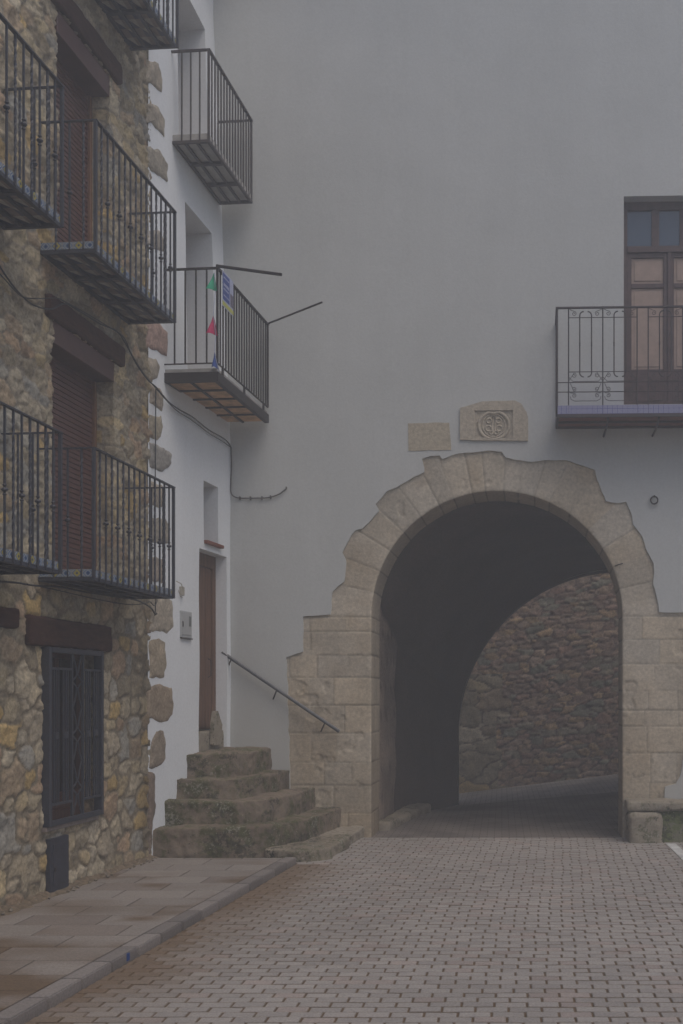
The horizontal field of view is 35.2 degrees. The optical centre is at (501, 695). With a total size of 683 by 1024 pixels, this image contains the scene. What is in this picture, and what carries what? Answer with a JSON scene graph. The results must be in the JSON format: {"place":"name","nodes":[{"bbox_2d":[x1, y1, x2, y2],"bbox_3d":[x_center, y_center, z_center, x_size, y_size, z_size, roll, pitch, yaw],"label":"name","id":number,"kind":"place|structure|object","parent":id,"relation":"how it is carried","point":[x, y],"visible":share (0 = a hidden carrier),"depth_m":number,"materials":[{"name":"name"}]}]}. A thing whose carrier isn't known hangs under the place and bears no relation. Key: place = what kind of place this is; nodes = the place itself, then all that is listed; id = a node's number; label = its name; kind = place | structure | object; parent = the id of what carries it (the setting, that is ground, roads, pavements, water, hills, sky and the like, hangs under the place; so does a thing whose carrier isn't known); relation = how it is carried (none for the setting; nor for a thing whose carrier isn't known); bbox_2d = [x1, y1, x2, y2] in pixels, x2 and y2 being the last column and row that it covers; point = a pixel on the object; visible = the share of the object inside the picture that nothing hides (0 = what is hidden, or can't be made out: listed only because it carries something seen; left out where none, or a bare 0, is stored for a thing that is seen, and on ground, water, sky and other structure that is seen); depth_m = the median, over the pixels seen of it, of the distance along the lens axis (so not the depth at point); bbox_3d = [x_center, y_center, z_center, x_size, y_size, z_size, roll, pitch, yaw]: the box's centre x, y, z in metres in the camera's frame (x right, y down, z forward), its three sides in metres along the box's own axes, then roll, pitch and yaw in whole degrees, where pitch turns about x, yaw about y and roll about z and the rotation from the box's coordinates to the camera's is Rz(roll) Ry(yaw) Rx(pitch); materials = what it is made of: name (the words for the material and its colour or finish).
{"place":"outdoors","nodes":[
{"label":"outdoors","id":0,"kind":"place"},
{"bbox_2d":[0,854,158,916],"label":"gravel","id":1,"kind":"structure","parent":0,"point":[29,901],"depth_m":8.84,"materials":[{"name":"grey gravel"}]},
{"bbox_2d":[0,858,281,1011],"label":"pavement","id":2,"kind":"structure","parent":0,"point":[46,943],"depth_m":7.85,"materials":[{"name":"beige stone"}]},
{"bbox_2d":[24,837,682,1023],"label":"road","id":3,"kind":"structure","parent":0,"point":[544,930],"depth_m":7.13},
{"bbox_2d":[0,857,295,1023],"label":"kerb","id":4,"kind":"structure","parent":3,"relation":"on","point":[29,1008],"depth_m":6.76,"materials":[{"name":"grey stone"}]},
{"bbox_2d":[152,746,363,861],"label":"stone steps","id":5,"kind":"structure","parent":3,"relation":"on","point":[237,802],"depth_m":11.24,"materials":[{"name":"grey stone"}]},
{"bbox_2d":[624,798,682,843],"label":"stone bench","id":6,"kind":"object","parent":3,"relation":"on","point":[654,820],"visible":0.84,"depth_m":12.14,"materials":[{"name":"beige stone"}]},
{"bbox_2d":[666,843,682,859],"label":"road marking","id":7,"kind":"object","parent":3,"relation":"on","point":[676,849],"visible":1,"depth_m":11.56,"materials":[{"name":"white paint"}]},
{"bbox_2d":[364,774,621,837],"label":"passage lane","id":8,"kind":"structure","parent":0,"point":[582,808],"depth_m":15.09,"materials":[{"name":"grey concrete"}]},
{"bbox_2d":[459,573,618,792],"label":"rubble wall","id":9,"kind":"structure","parent":8,"relation":"on","point":[540,702],"depth_m":19.86,"materials":[{"name":"stone"}]},
{"label":"ground","id":10,"kind":"structure","parent":0,"visible":0},
{"bbox_2d":[0,0,178,905],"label":"stone house","id":11,"kind":"structure","parent":10,"relation":"on","point":[82,701],"depth_m":9.17,"materials":[{"name":"stone"}]},
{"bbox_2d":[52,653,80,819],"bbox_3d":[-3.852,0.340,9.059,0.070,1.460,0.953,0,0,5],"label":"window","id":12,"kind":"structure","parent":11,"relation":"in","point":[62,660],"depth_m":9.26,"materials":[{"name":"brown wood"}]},
{"bbox_2d":[0,580,157,614],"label":"electric cable","id":13,"kind":"object","parent":11,"relation":"attached to","point":[151,608],"visible":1,"depth_m":9.06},
{"bbox_2d":[27,584,156,605],"bbox_3d":[-3.582,-0.911,9.450,0.040,0.128,2.482,0,0,5],"label":"loose cable","id":14,"kind":"object","parent":11,"relation":"attached to","point":[90,597],"visible":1,"depth_m":9.25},
{"bbox_2d":[0,274,229,446],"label":"electric cable","id":15,"kind":"object","parent":11,"relation":"attached to","point":[112,329],"visible":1,"depth_m":9.38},
{"bbox_2d":[0,266,230,447],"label":"electric cable","id":16,"kind":"object","parent":11,"relation":"attached to","point":[8,279],"visible":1,"depth_m":9.58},
{"bbox_2d":[154,389,155,615],"bbox_3d":[-3.506,-1.951,10.661,0.014,2.298,0.060,0,0,-8],"label":"black cable","id":17,"kind":"object","parent":11,"relation":"attached to","point":[155,458],"visible":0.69,"depth_m":10.67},
{"bbox_2d":[148,0,268,855],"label":"white house","id":18,"kind":"structure","parent":10,"relation":"on","point":[201,186],"depth_m":11.72,"materials":[{"name":"paint"}]},
{"bbox_2d":[176,581,184,597],"bbox_3d":[-3.438,-1.130,11.270,0.048,0.165,0.198,0,0,0],"label":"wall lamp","id":19,"kind":"object","parent":18,"relation":"attached to","point":[181,590],"visible":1,"depth_m":11.31,"materials":[{"name":"beige plastic"}]},
{"bbox_2d":[180,610,192,639],"bbox_3d":[-3.436,-0.759,11.441,0.056,0.301,0.273,0,0,8],"label":"meter box","id":20,"kind":"object","parent":18,"relation":"attached to","point":[185,624],"visible":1,"depth_m":11.41,"materials":[{"name":"metal"}]},
{"bbox_2d":[182,612,191,635],"bbox_3d":[-3.419,-0.774,11.440,0.006,0.242,0.240,0,0,8],"label":"cover door","id":21,"kind":"structure","parent":20,"relation":"in","point":[186,630],"depth_m":11.42,"materials":[{"name":"grey metal"}]},
{"bbox_2d":[189,616,191,626],"bbox_3d":[-3.404,-0.805,11.516,0.003,0.110,0.056,0,0,8],"label":"meter window","id":22,"kind":"structure","parent":20,"relation":"in","point":[190,618],"depth_m":11.52,"materials":[{"name":"grey glass"}]},
{"bbox_2d":[199,552,215,729],"bbox_3d":[-3.521,-0.635,12.224,0.162,2.070,0.833,0,0,8],"label":"front door","id":23,"kind":"structure","parent":18,"relation":"in","point":[207,563],"depth_m":12.40,"materials":[{"name":"brown wood"}]},
{"bbox_2d":[213,273,218,370],"bbox_3d":[-2.959,-3.862,10.910,0.063,1.024,0.007,0,0,0],"label":"bunting string","id":24,"kind":"object","parent":18,"relation":"attached to","point":[214,323],"visible":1,"depth_m":10.91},
{"bbox_2d":[206,274,216,290],"bbox_3d":[-3.000,-4.273,10.905,0.120,0.198,0.056,0,0,0],"label":"pennant","id":25,"kind":"object","parent":24,"relation":"hanging from","point":[211,285],"visible":1,"depth_m":10.91,"materials":[{"name":"green fabric"}]},
{"bbox_2d":[206,317,217,335],"bbox_3d":[-2.997,-3.826,10.906,0.125,0.227,0.054,0,0,0],"label":"pennant","id":26,"kind":"object","parent":24,"relation":"hanging from","point":[212,329],"visible":1,"depth_m":10.91,"materials":[{"name":"pink fabric"}]},
{"bbox_2d":[211,353,218,368],"bbox_3d":[-2.967,-3.466,10.911,0.072,0.198,0.053,0,0,-24],"label":"pennant","id":27,"kind":"object","parent":24,"relation":"hanging from","point":[214,363],"visible":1,"depth_m":10.91,"materials":[{"name":"blue fabric"}]},
{"bbox_2d":[222,270,233,315],"bbox_3d":[-2.897,-4.250,11.150,0.006,0.370,0.331,0,0,5],"label":"poster","id":28,"kind":"object","parent":18,"relation":"attached to","point":[227,293],"visible":1,"depth_m":11.13,"materials":[{"name":"paper"}]},
{"bbox_2d":[216,264,281,275],"bbox_3d":[-2.599,-4.365,10.824,0.725,0.180,0.030,0,0,12],"label":"clothes pole","id":29,"kind":"object","parent":18,"relation":"attached to","point":[248,270],"visible":1,"depth_m":10.81,"materials":[{"name":"metal"}]},
{"bbox_2d":[268,301,322,323],"bbox_3d":[-2.442,-4.489,12.389,0.821,0.139,0.021,0,0,28],"label":"clothes pole","id":30,"kind":"object","parent":18,"relation":"attached to","point":[298,311],"visible":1,"depth_m":12.37,"materials":[{"name":"metal"}]},
{"bbox_2d":[201,0,682,837],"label":"arch building","id":31,"kind":"structure","parent":10,"relation":"on","point":[461,220],"depth_m":12.65,"materials":[{"name":"grey paint"}]},
{"bbox_2d":[230,447,286,498],"bbox_3d":[-2.927,-2.676,12.678,0.691,0.627,0.030,0,0,1],"label":"grey cable","id":32,"kind":"object","parent":31,"relation":"attached to","point":[247,498],"visible":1,"depth_m":12.68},
{"bbox_2d":[221,652,339,732],"bbox_3d":[-2.643,-0.040,12.635,1.434,0.981,0.114,0,0,2],"label":"handrail","id":33,"kind":"object","parent":31,"relation":"attached to","point":[287,696],"visible":1,"depth_m":12.58,"materials":[{"name":"grey metal"}]},
{"bbox_2d":[624,201,682,404],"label":"balcony door","id":34,"kind":"structure","parent":31,"relation":"in","point":[653,231],"depth_m":12.71,"materials":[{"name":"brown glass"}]},
{"bbox_2d":[650,495,657,504],"bbox_3d":[1.808,-2.316,12.527,0.101,0.112,0.066,0,0,0],"label":"iron ring","id":35,"kind":"object","parent":31,"relation":"attached to","point":[651,501],"visible":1,"depth_m":12.50,"materials":[{"name":"grey metal"}]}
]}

